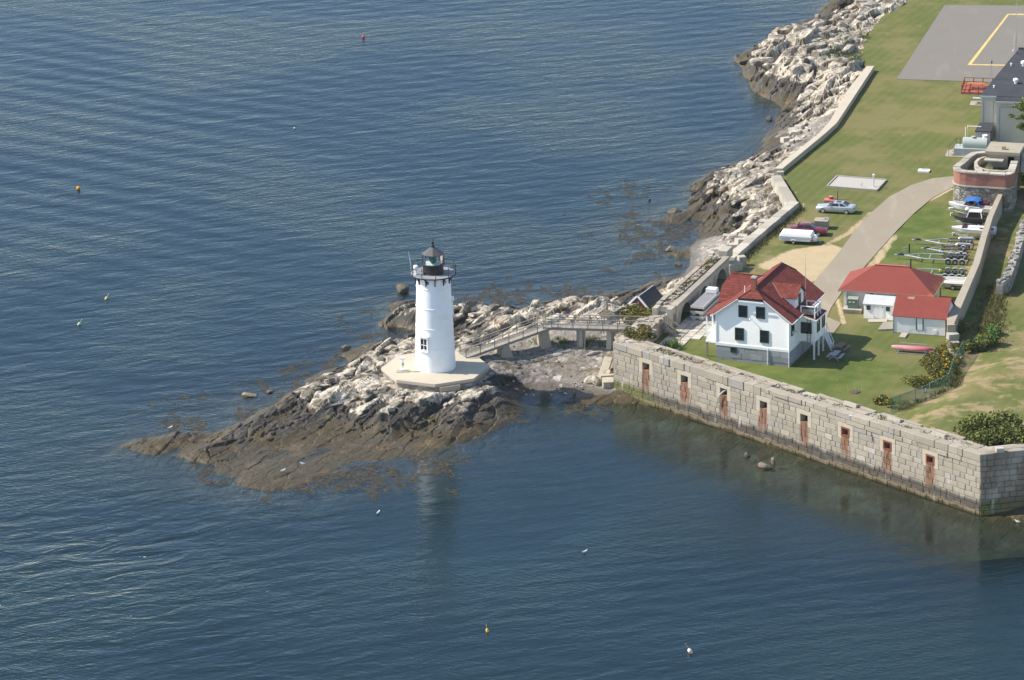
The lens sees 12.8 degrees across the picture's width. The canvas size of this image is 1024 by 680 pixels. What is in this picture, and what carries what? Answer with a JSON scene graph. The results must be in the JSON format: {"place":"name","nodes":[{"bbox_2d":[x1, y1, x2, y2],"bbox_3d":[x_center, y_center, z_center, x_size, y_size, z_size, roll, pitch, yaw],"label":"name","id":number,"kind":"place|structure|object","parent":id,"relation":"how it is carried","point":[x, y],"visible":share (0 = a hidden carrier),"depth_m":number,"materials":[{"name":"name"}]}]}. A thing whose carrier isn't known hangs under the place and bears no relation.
{"place":"outdoors","nodes":[
{"label":"outdoors","id":0,"kind":"place"},
{"bbox_2d":[0,0,1023,679],"bbox_3d":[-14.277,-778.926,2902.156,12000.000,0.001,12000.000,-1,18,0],"label":"sea water","id":1,"kind":"structure","parent":0,"point":[214,224],"depth_m":541.32,"materials":[{"name":"liquid"}]},
{"bbox_2d":[242,392,256,397],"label":"rock","id":2,"kind":"object","parent":1,"relation":"in","point":[249,395],"visible":1,"depth_m":528.33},
{"bbox_2d":[341,345,350,351],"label":"rock","id":3,"kind":"object","parent":1,"relation":"in","point":[345,348],"visible":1,"depth_m":543.94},
{"bbox_2d":[395,284,409,293],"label":"rock","id":4,"kind":"object","parent":1,"relation":"in","point":[402,288],"visible":1,"depth_m":565.13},
{"bbox_2d":[140,178,700,503],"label":"rockweed mats","id":5,"kind":"object","parent":1,"relation":"on","point":[451,461],"visible":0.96,"depth_m":526.20,"materials":[{"name":"plant"}]},
{"bbox_2d":[102,0,1023,552],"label":"shoreline rock","id":6,"kind":"object","parent":1,"relation":"in","point":[248,470],"visible":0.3,"depth_m":523.81,"materials":[{"name":"stone"}]},
{"bbox_2d":[381,352,489,392],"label":"octagonal platform","id":7,"kind":"structure","parent":6,"relation":"on","point":[469,372],"depth_m":524.71,"materials":[{"name":"beige concrete"}]},
{"bbox_2d":[397,357,409,372],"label":"equipment post","id":8,"kind":"object","parent":7,"relation":"on","point":[402,370],"visible":1,"depth_m":525.86,"materials":[{"name":"white metal"}]},
{"bbox_2d":[410,238,455,372],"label":"lighthouse","id":9,"kind":"object","parent":7,"relation":"on","point":[434,347],"visible":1,"depth_m":523.85,"materials":[{"name":"white"}]},
{"bbox_2d":[418,335,428,352],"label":"window","id":10,"kind":"structure","parent":9,"relation":"in","point":[423,339],"depth_m":524.48,"materials":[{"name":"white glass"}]},
{"bbox_2d":[141,0,882,448],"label":"ledge blocks","id":11,"kind":"structure","parent":6,"relation":"on","point":[763,172],"depth_m":592.56,"materials":[{"name":"stone"}]},
{"bbox_2d":[771,175,796,206],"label":"granite shore wall","id":12,"kind":"structure","parent":11,"relation":"on","point":[781,189],"depth_m":588.06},
{"bbox_2d":[459,314,648,357],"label":"footbridge","id":13,"kind":"object","parent":6,"relation":"on","point":[501,347],"visible":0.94,"depth_m":533.43,"materials":[{"name":"beige concrete"}]},
{"bbox_2d":[583,374,596,383],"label":"broken concrete","id":14,"kind":"object","parent":6,"relation":"on","point":[587,380],"visible":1,"depth_m":528.77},
{"bbox_2d":[586,351,599,355],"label":"driftwood log","id":15,"kind":"object","parent":6,"relation":"on","point":[591,353],"visible":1,"depth_m":533.20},
{"bbox_2d":[590,375,600,385],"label":"broken concrete","id":16,"kind":"object","parent":6,"relation":"on","point":[595,380],"visible":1,"depth_m":528.00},
{"bbox_2d":[599,373,612,382],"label":"broken concrete","id":17,"kind":"object","parent":16,"relation":"on","point":[606,375],"visible":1,"depth_m":528.30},
{"bbox_2d":[597,356,612,377],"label":"broken concrete","id":18,"kind":"object","parent":17,"relation":"on","point":[606,364],"visible":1,"depth_m":529.99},
{"bbox_2d":[602,377,613,388],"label":"broken concrete","id":19,"kind":"object","parent":6,"relation":"on","point":[607,382],"visible":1,"depth_m":527.18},
{"bbox_2d":[619,303,654,324],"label":"yellow green bush","id":20,"kind":"object","parent":6,"relation":"on","point":[638,311],"visible":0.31,"depth_m":542.43,"materials":[{"name":"green plant"}]},
{"bbox_2d":[613,315,664,384],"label":"corner wall of fort","id":21,"kind":"structure","parent":6,"relation":"on","point":[655,322],"depth_m":531.42,"materials":[{"name":"stone"}]},
{"bbox_2d":[621,323,656,340],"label":"berry bush","id":22,"kind":"object","parent":21,"relation":"on","point":[645,331],"visible":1,"depth_m":526.60,"materials":[{"name":"green plant"}]},
{"bbox_2d":[625,285,662,312],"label":"oil house","id":23,"kind":"structure","parent":6,"relation":"on","point":[650,296],"depth_m":546.67,"materials":[{"name":"brick"}]},
{"bbox_2d":[652,255,729,329],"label":"arched casemate wall","id":24,"kind":"structure","parent":6,"relation":"on","point":[673,309],"depth_m":543.35,"materials":[{"name":"stone"}]},
{"bbox_2d":[530,30,871,349],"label":"beach plants","id":25,"kind":"object","parent":6,"relation":"on","point":[851,54],"visible":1,"depth_m":652.61,"materials":[{"name":"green plant"}]},
{"bbox_2d":[713,247,721,254],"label":"shore stone","id":26,"kind":"object","parent":6,"relation":"on","point":[715,249],"visible":0.45,"depth_m":572.37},
{"bbox_2d":[729,243,738,248],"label":"shore stone","id":27,"kind":"object","parent":6,"relation":"on","point":[734,245],"visible":0.45,"depth_m":571.59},
{"bbox_2d":[734,238,744,243],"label":"shore stone","id":28,"kind":"object","parent":6,"relation":"on","point":[738,240],"visible":0.62,"depth_m":572.51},
{"bbox_2d":[729,201,798,260],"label":"granite shore wall","id":29,"kind":"structure","parent":6,"relation":"on","point":[759,234],"depth_m":570.99,"materials":[{"name":"stone"}]},
{"bbox_2d":[780,137,791,142],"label":"shore stone","id":30,"kind":"object","parent":6,"relation":"on","point":[784,139],"visible":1,"depth_m":621.43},
{"bbox_2d":[792,129,798,134],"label":"shore stone","id":31,"kind":"object","parent":6,"relation":"on","point":[796,131],"visible":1,"depth_m":623.35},
{"bbox_2d":[613,341,991,516],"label":"sea wall of fort","id":32,"kind":"structure","parent":6,"relation":"on","point":[918,461],"depth_m":504.32,"materials":[{"name":"stone"}]},
{"bbox_2d":[651,256,988,446],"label":"wall top grass","id":33,"kind":"structure","parent":32,"relation":"on","point":[709,261],"depth_m":521.70,"materials":[{"name":"plant"}]},
{"bbox_2d":[843,400,860,407],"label":"coping slab","id":34,"kind":"structure","parent":32,"relation":"on","point":[850,404],"depth_m":500.99,"materials":[{"name":"stone"}]},
{"bbox_2d":[887,415,903,423],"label":"coping slab","id":35,"kind":"structure","parent":32,"relation":"on","point":[892,418],"depth_m":495.98,"materials":[{"name":"stone"}]},
{"bbox_2d":[931,430,947,437],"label":"coping slab","id":36,"kind":"structure","parent":32,"relation":"on","point":[940,434],"depth_m":491.11,"materials":[{"name":"stone"}]},
{"bbox_2d":[774,66,873,176],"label":"concrete shore wall","id":37,"kind":"structure","parent":6,"relation":"on","point":[852,93],"depth_m":618.57,"materials":[{"name":"concrete"}]},
{"bbox_2d":[978,443,1023,515],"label":"return wall of fort","id":38,"kind":"structure","parent":6,"relation":"on","point":[1002,483],"depth_m":486.42,"materials":[{"name":"stone"}]},
{"bbox_2d":[995,447,1003,452],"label":"granite block","id":39,"kind":"structure","parent":38,"relation":"on","point":[999,449],"depth_m":485.24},
{"bbox_2d":[665,246,675,251],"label":"rock","id":40,"kind":"object","parent":1,"relation":"in","point":[671,248],"visible":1,"depth_m":579.73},
{"bbox_2d":[667,208,681,214],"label":"rock","id":41,"kind":"object","parent":1,"relation":"in","point":[672,211],"visible":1,"depth_m":594.58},
{"bbox_2d":[758,462,773,469],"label":"granite block","id":42,"kind":"object","parent":1,"relation":"in","point":[762,465],"depth_m":502.24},
{"bbox_2d":[718,246,732,256],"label":"granite block","id":43,"kind":"structure","parent":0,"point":[725,251],"depth_m":556.52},
{"bbox_2d":[653,0,1023,444],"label":"lawn","id":44,"kind":"structure","parent":0,"point":[894,131],"depth_m":568.63,"materials":[{"name":"green plant"}]},
{"bbox_2d":[661,315,679,336],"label":"gate steps","id":45,"kind":"structure","parent":44,"relation":"on","point":[668,327],"depth_m":533.39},
{"bbox_2d":[663,337,683,349],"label":"tall weeds","id":46,"kind":"object","parent":44,"relation":"on","point":[674,344],"visible":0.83,"depth_m":529.12,"materials":[{"name":"green plant"}]},
{"bbox_2d":[658,296,717,349],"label":"stone paving","id":47,"kind":"structure","parent":44,"relation":"on","point":[690,327],"depth_m":535.34,"materials":[{"name":"stone"}]},
{"bbox_2d":[690,286,719,319],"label":"dock stack","id":48,"kind":"object","parent":47,"relation":"on","point":[701,306],"visible":0.91,"depth_m":539.93,"materials":[{"name":"white"}]},
{"bbox_2d":[729,260,742,272],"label":"granite block","id":49,"kind":"structure","parent":44,"relation":"on","point":[735,265],"depth_m":556.73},
{"bbox_2d":[737,255,745,265],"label":"granite block","id":50,"kind":"structure","parent":44,"relation":"on","point":[741,258],"depth_m":558.73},
{"bbox_2d":[704,254,833,366],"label":"keepers house","id":51,"kind":"structure","parent":44,"relation":"on","point":[774,315],"depth_m":523.35,"materials":[{"name":"white wood"}]},
{"bbox_2d":[735,327,743,340],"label":"window","id":52,"kind":"structure","parent":51,"relation":"in","point":[739,332],"depth_m":523.08,"materials":[{"name":"black glass"}]},
{"bbox_2d":[738,305,746,317],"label":"window","id":53,"kind":"structure","parent":51,"relation":"in","point":[742,310],"depth_m":522.18,"materials":[{"name":"black glass"}]},
{"bbox_2d":[756,306,764,318],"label":"window","id":54,"kind":"structure","parent":51,"relation":"in","point":[760,311],"depth_m":521.29,"materials":[{"name":"black glass"}]},
{"bbox_2d":[760,330,768,342],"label":"window","id":55,"kind":"structure","parent":51,"relation":"in","point":[764,335],"depth_m":522.05,"materials":[{"name":"black glass"}]},
{"bbox_2d":[801,322,811,333],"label":"window","id":56,"kind":"structure","parent":51,"relation":"in","point":[803,324],"depth_m":523.59,"materials":[{"name":"black glass"}]},
{"bbox_2d":[779,229,821,244],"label":"folding camper","id":57,"kind":"object","parent":44,"relation":"on","point":[793,236],"visible":1,"depth_m":566.98,"materials":[{"name":"white paint"}]},
{"bbox_2d":[788,222,827,236],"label":"maroon car","id":58,"kind":"object","parent":44,"relation":"on","point":[819,230],"visible":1,"depth_m":570.34,"materials":[{"name":"red paint"}]},
{"bbox_2d":[814,217,829,227],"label":"concrete box","id":59,"kind":"object","parent":44,"relation":"on","point":[821,221],"visible":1,"depth_m":572.79,"materials":[{"name":"concrete"}]},
{"bbox_2d":[824,196,835,202],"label":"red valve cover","id":60,"kind":"object","parent":44,"relation":"on","point":[829,199],"visible":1,"depth_m":583.98,"materials":[{"name":"metal"}]},
{"bbox_2d":[826,350,844,360],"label":"picnic table","id":61,"kind":"object","parent":44,"relation":"on","point":[834,353],"visible":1,"depth_m":524.16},
{"bbox_2d":[815,200,856,214],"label":"silver car","id":62,"kind":"object","parent":44,"relation":"on","point":[845,207],"visible":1,"depth_m":579.28,"materials":[{"name":"grey paint"}]},
{"bbox_2d":[831,342,849,352],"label":"picnic table","id":63,"kind":"object","parent":44,"relation":"on","point":[840,345],"visible":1,"depth_m":526.78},
{"bbox_2d":[842,295,862,313],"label":"transformer box","id":64,"kind":"object","parent":44,"relation":"on","point":[853,307],"visible":1,"depth_m":540.33,"materials":[{"name":"green metal"}]},
{"bbox_2d":[849,385,861,393],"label":"garden frame","id":65,"kind":"object","parent":44,"relation":"on","point":[854,391],"visible":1,"depth_m":513.04,"materials":[{"name":"soil"}]},
{"bbox_2d":[826,175,886,190],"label":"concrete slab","id":66,"kind":"object","parent":44,"relation":"on","point":[845,182],"visible":1,"depth_m":591.88,"materials":[{"name":"concrete"}]},
{"bbox_2d":[868,319,886,322],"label":"stone step","id":67,"kind":"object","parent":44,"relation":"on","point":[876,320],"visible":1,"depth_m":537.30,"materials":[{"name":"stone"}]},
{"bbox_2d":[863,294,895,319],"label":"white shed","id":68,"kind":"structure","parent":44,"relation":"on","point":[878,306],"depth_m":537.88,"materials":[{"name":"paint"}]},
{"bbox_2d":[873,305,877,317],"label":"door","id":69,"kind":"structure","parent":68,"relation":"in","point":[875,313],"depth_m":537.84,"materials":[{"name":"white paint"}]},
{"bbox_2d":[878,305,882,318],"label":"door","id":70,"kind":"structure","parent":68,"relation":"in","point":[880,308],"depth_m":537.71,"materials":[{"name":"white paint"}]},
{"bbox_2d":[878,322,892,330],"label":"wooden ramp","id":71,"kind":"structure","parent":44,"relation":"on","point":[886,326],"depth_m":534.63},
{"bbox_2d":[872,394,908,404],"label":"goldenrod clump","id":72,"kind":"object","parent":44,"relation":"on","point":[885,400],"visible":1,"depth_m":509.00,"materials":[{"name":"green plant"}]},
{"bbox_2d":[838,264,945,308],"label":"garage","id":73,"kind":"structure","parent":44,"relation":"on","point":[885,279],"depth_m":541.15,"materials":[{"name":"red"}]},
{"bbox_2d":[899,333,907,337],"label":"stone step","id":74,"kind":"object","parent":44,"relation":"on","point":[903,335],"visible":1,"depth_m":531.69,"materials":[{"name":"stone"}]},
{"bbox_2d":[897,342,927,354],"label":"canoe rack","id":75,"kind":"object","parent":44,"relation":"on","point":[913,353],"visible":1,"depth_m":525.94,"materials":[{"name":"metal"}]},
{"bbox_2d":[891,345,933,351],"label":"canoe","id":76,"kind":"object","parent":75,"relation":"on","point":[913,348],"visible":1,"depth_m":525.59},
{"bbox_2d":[900,374,934,386],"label":"goldenrod clump","id":77,"kind":"object","parent":44,"relation":"on","point":[919,381],"visible":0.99,"depth_m":514.78,"materials":[{"name":"green plant"}]},
{"bbox_2d":[892,294,955,336],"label":"red roofed shed","id":78,"kind":"structure","parent":44,"relation":"on","point":[919,315],"depth_m":532.31,"materials":[{"name":"wood"}]},
{"bbox_2d":[918,169,929,172],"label":"white hatch","id":79,"kind":"object","parent":44,"relation":"on","point":[924,170],"visible":1,"depth_m":596.62,"materials":[{"name":"paint"}]},
{"bbox_2d":[891,340,963,411],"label":"chain link fence","id":80,"kind":"object","parent":44,"relation":"on","point":[936,385],"visible":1,"depth_m":508.97,"materials":[{"name":"green"}]},
{"bbox_2d":[894,244,969,264],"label":"trailer","id":81,"kind":"object","parent":44,"relation":"on","point":[955,260],"visible":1,"depth_m":559.33,"materials":[{"name":"metal"}]},
{"bbox_2d":[918,350,945,376],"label":"brush","id":82,"kind":"object","parent":44,"relation":"on","point":[929,364],"visible":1,"depth_m":520.46,"materials":[{"name":"green plant"}]},
{"bbox_2d":[904,259,966,276],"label":"trailer","id":83,"kind":"object","parent":44,"relation":"on","point":[961,272],"visible":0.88,"depth_m":553.70,"materials":[{"name":"metal"}]},
{"bbox_2d":[912,237,974,249],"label":"trailer","id":84,"kind":"object","parent":44,"relation":"on","point":[968,243],"visible":1,"depth_m":565.53,"materials":[{"name":"metal"}]},
{"bbox_2d":[921,245,968,256],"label":"trailer","id":85,"kind":"object","parent":44,"relation":"on","point":[963,249],"visible":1,"depth_m":562.42,"materials":[{"name":"metal"}]},
{"bbox_2d":[934,366,957,380],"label":"goldenrod clump","id":86,"kind":"object","parent":44,"relation":"on","point":[941,373],"visible":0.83,"depth_m":516.41,"materials":[{"name":"yellow plant"}]},
{"bbox_2d":[939,346,959,369],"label":"goldenrod clump","id":87,"kind":"object","parent":44,"relation":"on","point":[947,362],"visible":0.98,"depth_m":520.96,"materials":[{"name":"yellow plant"}]},
{"bbox_2d":[941,280,964,289],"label":"dinghy","id":88,"kind":"object","parent":44,"relation":"on","point":[952,284],"visible":0.84,"depth_m":548.25,"materials":[{"name":"white"}]},
{"bbox_2d":[943,333,964,352],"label":"goldenrod clump","id":89,"kind":"object","parent":44,"relation":"on","point":[954,347],"visible":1,"depth_m":526.71,"materials":[{"name":"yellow plant"}]},
{"bbox_2d":[944,276,965,280],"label":"dinghy","id":90,"kind":"object","parent":44,"relation":"on","point":[955,278],"visible":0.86,"depth_m":549.77,"materials":[{"name":"white"}]},
{"bbox_2d":[957,318,969,332],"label":"goldenrod clump","id":91,"kind":"object","parent":44,"relation":"on","point":[961,328],"visible":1,"depth_m":532.34,"materials":[{"name":"green plant"}]},
{"bbox_2d":[945,126,988,156],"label":"fuel tank","id":92,"kind":"object","parent":44,"relation":"on","point":[968,145],"visible":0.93,"depth_m":603.19,"materials":[{"name":"white metal"}]},
{"bbox_2d":[946,197,992,213],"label":"canopy boat","id":93,"kind":"object","parent":44,"relation":"on","point":[976,204],"visible":0.93,"depth_m":577.07,"materials":[{"name":"white"}]},
{"bbox_2d":[951,207,987,225],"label":"cabin boat","id":94,"kind":"object","parent":44,"relation":"on","point":[978,216],"visible":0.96,"depth_m":572.70,"materials":[{"name":"white plastic"}]},
{"bbox_2d":[947,224,996,237],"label":"long white boat","id":95,"kind":"object","parent":44,"relation":"on","point":[970,229],"visible":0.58,"depth_m":567.60,"materials":[{"name":"white"}]},
{"bbox_2d":[946,194,1001,357],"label":"tall concrete wall","id":96,"kind":"structure","parent":44,"relation":"on","point":[958,311],"depth_m":546.40,"materials":[{"name":"concrete"}]},
{"bbox_2d":[970,101,980,105],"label":"concrete slab","id":97,"kind":"structure","parent":44,"relation":"on","point":[975,103],"depth_m":627.81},
{"bbox_2d":[961,339,992,351],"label":"dark shrub","id":98,"kind":"object","parent":44,"relation":"on","point":[973,345],"visible":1,"depth_m":525.82,"materials":[{"name":"green plant"}]},
{"bbox_2d":[961,77,993,94],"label":"red deck","id":99,"kind":"structure","parent":44,"relation":"on","point":[965,89],"depth_m":633.83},
{"bbox_2d":[967,82,984,89],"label":"picnic table","id":100,"kind":"object","parent":99,"relation":"on","point":[975,83],"visible":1,"depth_m":634.06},
{"bbox_2d":[952,151,1019,212],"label":"stone bastion","id":101,"kind":"object","parent":44,"relation":"on","point":[974,175],"visible":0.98,"depth_m":578.45,"materials":[{"name":"stone"}]},
{"bbox_2d":[984,141,1023,172],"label":"concrete blockhouse","id":102,"kind":"structure","parent":101,"relation":"on","point":[1002,154],"depth_m":583.64,"materials":[{"name":"concrete"}]},
{"bbox_2d":[974,328,999,345],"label":"leafy green shrub","id":103,"kind":"object","parent":44,"relation":"on","point":[993,335],"visible":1,"depth_m":527.54,"materials":[{"name":"green plant"}]},
{"bbox_2d":[953,409,1023,445],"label":"rounded bush","id":104,"kind":"object","parent":44,"relation":"on","point":[1006,427],"visible":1,"depth_m":491.28,"materials":[{"name":"green plant"}]},
{"bbox_2d":[985,322,1001,333],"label":"dark shrub","id":105,"kind":"object","parent":44,"relation":"on","point":[997,327],"visible":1,"depth_m":531.24,"materials":[{"name":"green plant"}]},
{"bbox_2d":[975,47,1023,143],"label":"station building","id":106,"kind":"structure","parent":44,"relation":"on","point":[998,101],"depth_m":608.97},
{"bbox_2d":[996,219,1023,295],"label":"ruined stone wall","id":107,"kind":"structure","parent":44,"relation":"on","point":[1004,283],"depth_m":551.96,"materials":[{"name":"stone"}]},
{"bbox_2d":[1008,96,1023,130],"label":"leafy tree","id":108,"kind":"object","parent":44,"relation":"on","point":[1020,106],"visible":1,"depth_m":601.33,"materials":[{"name":"green plant"}]},
{"bbox_2d":[1020,170,1023,183],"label":"autumn shrub","id":109,"kind":"object","parent":44,"relation":"on","point":[1021,177],"visible":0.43,"depth_m":589.48,"materials":[{"name":"green plant"}]},
{"bbox_2d":[744,206,1019,409],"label":"rough grass","id":110,"kind":"structure","parent":0,"point":[993,304],"depth_m":538.79,"materials":[{"name":"green plant"}]},
{"bbox_2d":[812,176,952,346],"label":"driveway","id":111,"kind":"structure","parent":0,"point":[880,225],"depth_m":570.31,"materials":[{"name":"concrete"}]},
{"bbox_2d":[897,5,1023,81],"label":"helipad pavement","id":112,"kind":"structure","parent":0,"point":[954,40],"depth_m":658.58,"materials":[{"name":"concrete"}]},
{"bbox_2d":[968,14,1023,65],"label":"pavement marking","id":113,"kind":"object","parent":112,"relation":"on","point":[982,47],"visible":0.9,"depth_m":657.23,"materials":[{"name":"yellow paint"}]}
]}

